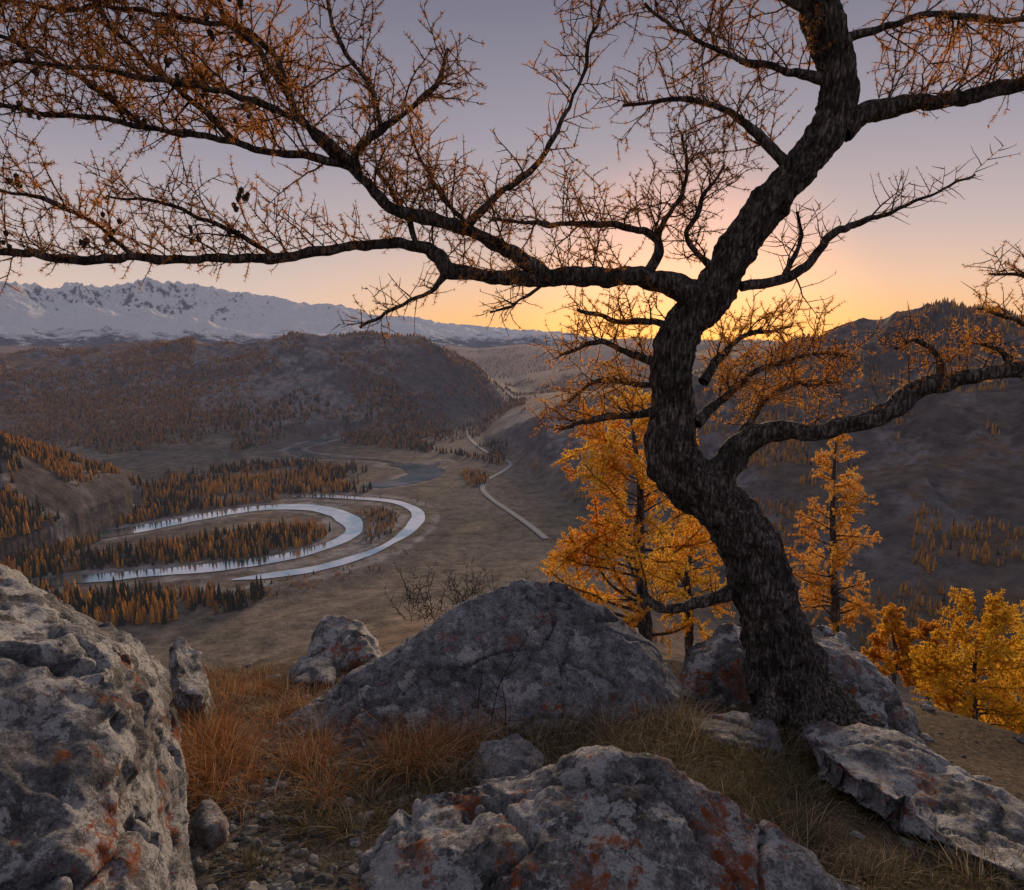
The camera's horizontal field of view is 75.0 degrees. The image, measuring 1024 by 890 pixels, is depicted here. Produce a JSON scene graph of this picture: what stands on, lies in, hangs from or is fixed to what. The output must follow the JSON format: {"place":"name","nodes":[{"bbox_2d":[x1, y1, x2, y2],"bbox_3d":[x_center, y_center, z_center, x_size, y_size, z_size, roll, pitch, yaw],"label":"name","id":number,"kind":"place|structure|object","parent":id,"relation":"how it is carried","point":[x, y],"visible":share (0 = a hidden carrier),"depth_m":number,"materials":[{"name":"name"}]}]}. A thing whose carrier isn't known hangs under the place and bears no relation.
{"place":"outdoors","nodes":[
{"label":"outdoors","id":0,"kind":"place"},
{"bbox_2d":[31,437,444,586],"bbox_3d":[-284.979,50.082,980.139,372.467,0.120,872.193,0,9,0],"label":"river","id":1,"kind":"structure","parent":0,"point":[352,524],"depth_m":713.34,"materials":[{"name":"liquid"}]},
{"bbox_2d":[0,277,604,347],"bbox_3d":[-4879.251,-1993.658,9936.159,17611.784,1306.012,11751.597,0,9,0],"label":"snowy mountain range","id":2,"kind":"structure","parent":0,"point":[71,314],"depth_m":10646.78,"materials":[{"name":"white snow"}]},
{"bbox_2d":[172,658,524,826],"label":"orange grass","id":3,"kind":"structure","parent":0,"point":[215,740],"depth_m":3.60,"materials":[{"name":"orange plant"}]},
{"bbox_2d":[465,431,548,538],"bbox_3d":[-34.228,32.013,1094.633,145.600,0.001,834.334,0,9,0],"label":"road","id":4,"kind":"structure","parent":0,"point":[542,535],"depth_m":851.81,"materials":[{"name":"grey asphalt"}]},
{"bbox_2d":[0,301,1023,889],"bbox_3d":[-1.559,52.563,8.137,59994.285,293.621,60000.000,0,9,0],"label":"terrain","id":5,"kind":"structure","parent":0,"point":[950,455],"depth_m":678.48,"materials":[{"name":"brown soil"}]},
{"bbox_2d":[0,564,196,889],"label":"boulder","id":6,"kind":"object","parent":5,"relation":"on","point":[94,778],"visible":1,"depth_m":1.83,"materials":[{"name":"grey stone"}]},
{"bbox_2d":[168,637,217,727],"bbox_3d":[-2.105,1.636,4.422,0.275,0.842,0.907,-5,10,-29],"label":"rock","id":7,"kind":"object","parent":5,"relation":"on","point":[188,672],"visible":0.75,"depth_m":4.20,"materials":[{"name":"grey stone"}]},
{"bbox_2d":[191,800,229,850],"bbox_3d":[-1.276,1.732,2.849,0.153,0.460,0.309,-4,10,-27],"label":"rock","id":8,"kind":"object","parent":5,"relation":"on","point":[209,826],"visible":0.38,"depth_m":2.73,"materials":[{"name":"grey stone"}]},
{"bbox_2d":[188,677,432,889],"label":"gravel","id":9,"kind":"structure","parent":5,"relation":"on","point":[299,875],"depth_m":2.81,"materials":[{"name":"grey gravel"}]},
{"bbox_2d":[288,656,336,690],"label":"rock","id":10,"kind":"object","parent":5,"relation":"on","point":[311,665],"visible":0.37,"depth_m":4.96,"materials":[{"name":"grey stone"}]},
{"bbox_2d":[307,615,381,676],"bbox_3d":[-1.379,1.845,5.758,0.719,0.844,1.118,0,9,0],"label":"rock","id":11,"kind":"object","parent":5,"relation":"on","point":[344,643],"visible":0.48,"depth_m":5.38,"materials":[{"name":"grey stone"}]},
{"bbox_2d":[384,553,546,726],"bbox_3d":[-0.397,1.217,4.700,1.274,0.799,1.877,0,9,0],"label":"dry shrub","id":12,"kind":"object","parent":5,"relation":"on","point":[441,600],"visible":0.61,"depth_m":5.38,"materials":[{"name":"brown plant"}]},
{"bbox_2d":[275,578,681,742],"bbox_3d":[-0.142,1.599,4.734,2.672,1.318,1.733,0,9,0],"label":"boulder","id":13,"kind":"object","parent":5,"relation":"on","point":[575,645],"visible":0.67,"depth_m":4.28,"materials":[{"name":"grey stone"}]},
{"bbox_2d":[1,299,981,475],"bbox_3d":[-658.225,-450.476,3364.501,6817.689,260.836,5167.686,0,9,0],"label":"distant spruce forest","id":14,"kind":"object","parent":5,"relation":"on","point":[247,445],"visible":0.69,"depth_m":1423.92,"materials":[{"name":"plant"}]},
{"bbox_2d":[0,301,1006,650],"bbox_3d":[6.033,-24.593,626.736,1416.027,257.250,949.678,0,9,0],"label":"spruce forest","id":15,"kind":"object","parent":5,"relation":"on","point":[226,597],"visible":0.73,"depth_m":634.89,"materials":[{"name":"plant"}]},
{"bbox_2d":[469,733,543,785],"bbox_3d":[-0.042,1.861,3.619,0.425,0.627,0.657,0,9,0],"label":"rock","id":16,"kind":"object","parent":5,"relation":"on","point":[506,749],"visible":0.41,"depth_m":3.41,"materials":[{"name":"grey stone"}]},
{"bbox_2d":[0,0,1023,748],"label":"larch tree","id":17,"kind":"object","parent":5,"relation":"on","point":[790,680],"visible":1,"depth_m":3.83,"materials":[{"name":"brown plant"}]},
{"bbox_2d":[0,297,1023,660],"bbox_3d":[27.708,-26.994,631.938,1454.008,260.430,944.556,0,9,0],"label":"larch forest","id":18,"kind":"object","parent":5,"relation":"on","point":[130,609],"visible":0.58,"depth_m":658.70,"materials":[{"name":"orange plant"}]},
{"bbox_2d":[0,297,1023,477],"bbox_3d":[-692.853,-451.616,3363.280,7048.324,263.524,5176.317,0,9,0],"label":"distant larch forest","id":19,"kind":"object","parent":5,"relation":"on","point":[111,430],"visible":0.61,"depth_m":1500.73,"materials":[{"name":"orange plant"}]},
{"bbox_2d":[168,660,1023,889],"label":"scattered stones","id":20,"kind":"object","parent":5,"relation":"on","point":[925,705],"visible":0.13,"depth_m":3.14,"materials":[{"name":"grey stone"}]},
{"bbox_2d":[355,745,859,889],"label":"boulder","id":21,"kind":"object","parent":5,"relation":"on","point":[598,817],"visible":1,"depth_m":2.23,"materials":[{"name":"grey stone"}]},
{"bbox_2d":[536,384,712,657],"bbox_3d":[1.578,2.239,8.608,2.544,6.108,2.730,0,9,0],"label":"golden larch tree","id":22,"kind":"object","parent":5,"relation":"on","point":[599,540],"visible":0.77,"depth_m":8.43,"materials":[{"name":"orange plant"}]},
{"bbox_2d":[631,501,734,659],"bbox_3d":[2.728,3.794,10.168,1.771,6.188,1.597,6,10,32],"label":"golden larch tree","id":23,"kind":"object","parent":5,"relation":"on","point":[686,615],"visible":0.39,"depth_m":9.90,"materials":[{"name":"orange plant"}]},
{"bbox_2d":[679,623,751,704],"bbox_3d":[1.682,1.828,5.207,0.665,0.909,1.418,4,10,24],"label":"boulder","id":24,"kind":"object","parent":5,"relation":"on","point":[713,667],"visible":0.48,"depth_m":4.85,"materials":[{"name":"grey stone"}]},
{"bbox_2d":[685,711,784,755],"bbox_3d":[1.360,1.957,4.230,0.574,0.692,0.811,0,9,0],"label":"rock","id":25,"kind":"object","parent":5,"relation":"on","point":[747,732],"visible":0.3,"depth_m":3.96,"materials":[{"name":"grey stone"}]},
{"bbox_2d":[784,415,881,633],"bbox_3d":[4.959,3.826,10.722,1.413,8.604,1.485,4,9,22],"label":"golden larch tree","id":26,"kind":"object","parent":5,"relation":"on","point":[835,563],"visible":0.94,"depth_m":10.42,"materials":[{"name":"orange plant"}]},
{"bbox_2d":[810,624,925,744],"bbox_3d":[2.529,2.110,4.895,0.848,1.504,1.960,4,10,26],"label":"boulder","id":27,"kind":"object","parent":5,"relation":"on","point":[870,688],"visible":0.29,"depth_m":4.46,"materials":[{"name":"grey stone"}]},
{"bbox_2d":[860,602,925,684],"bbox_3d":[10.943,10.273,19.491,1.704,11.569,1.762,-6,10,-32],"label":"golden larch tree","id":28,"kind":"object","parent":5,"relation":"on","point":[902,637],"visible":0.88,"depth_m":18.82,"materials":[{"name":"orange plant"}]},
{"bbox_2d":[801,719,1023,885],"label":"boulder","id":29,"kind":"object","parent":5,"relation":"on","point":[912,786],"visible":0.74,"depth_m":3.17,"materials":[{"name":"grey stone"}]},
{"bbox_2d":[892,618,958,700],"bbox_3d":[13.658,12.619,22.842,2.140,13.946,1.771,0,9,0],"label":"golden larch tree","id":30,"kind":"object","parent":5,"relation":"on","point":[925,628],"visible":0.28,"depth_m":21.93,"materials":[{"name":"orange plant"}]},
{"bbox_2d":[900,586,1023,734],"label":"golden larch tree","id":31,"kind":"object","parent":5,"relation":"on","point":[939,668],"visible":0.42,"depth_m":7.53,"materials":[{"name":"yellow plant"}]},
{"bbox_2d":[946,600,1023,731],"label":"golden larch tree","id":32,"kind":"object","parent":5,"relation":"on","point":[1020,641],"visible":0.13,"depth_m":8.31,"materials":[{"name":"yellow plant"}]},
{"bbox_2d":[0,0,1023,341],"label":"sky","id":33,"kind":"structure","parent":0,"point":[883,265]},
{"bbox_2d":[179,655,1016,889],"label":"dry grass","id":34,"kind":"structure","parent":0,"point":[632,735],"depth_m":3.62,"materials":[{"name":"brown plant"}]},
{"bbox_2d":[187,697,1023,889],"bbox_3d":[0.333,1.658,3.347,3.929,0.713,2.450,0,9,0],"label":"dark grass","id":35,"kind":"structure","parent":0,"point":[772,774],"depth_m":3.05,"materials":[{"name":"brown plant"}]}
]}

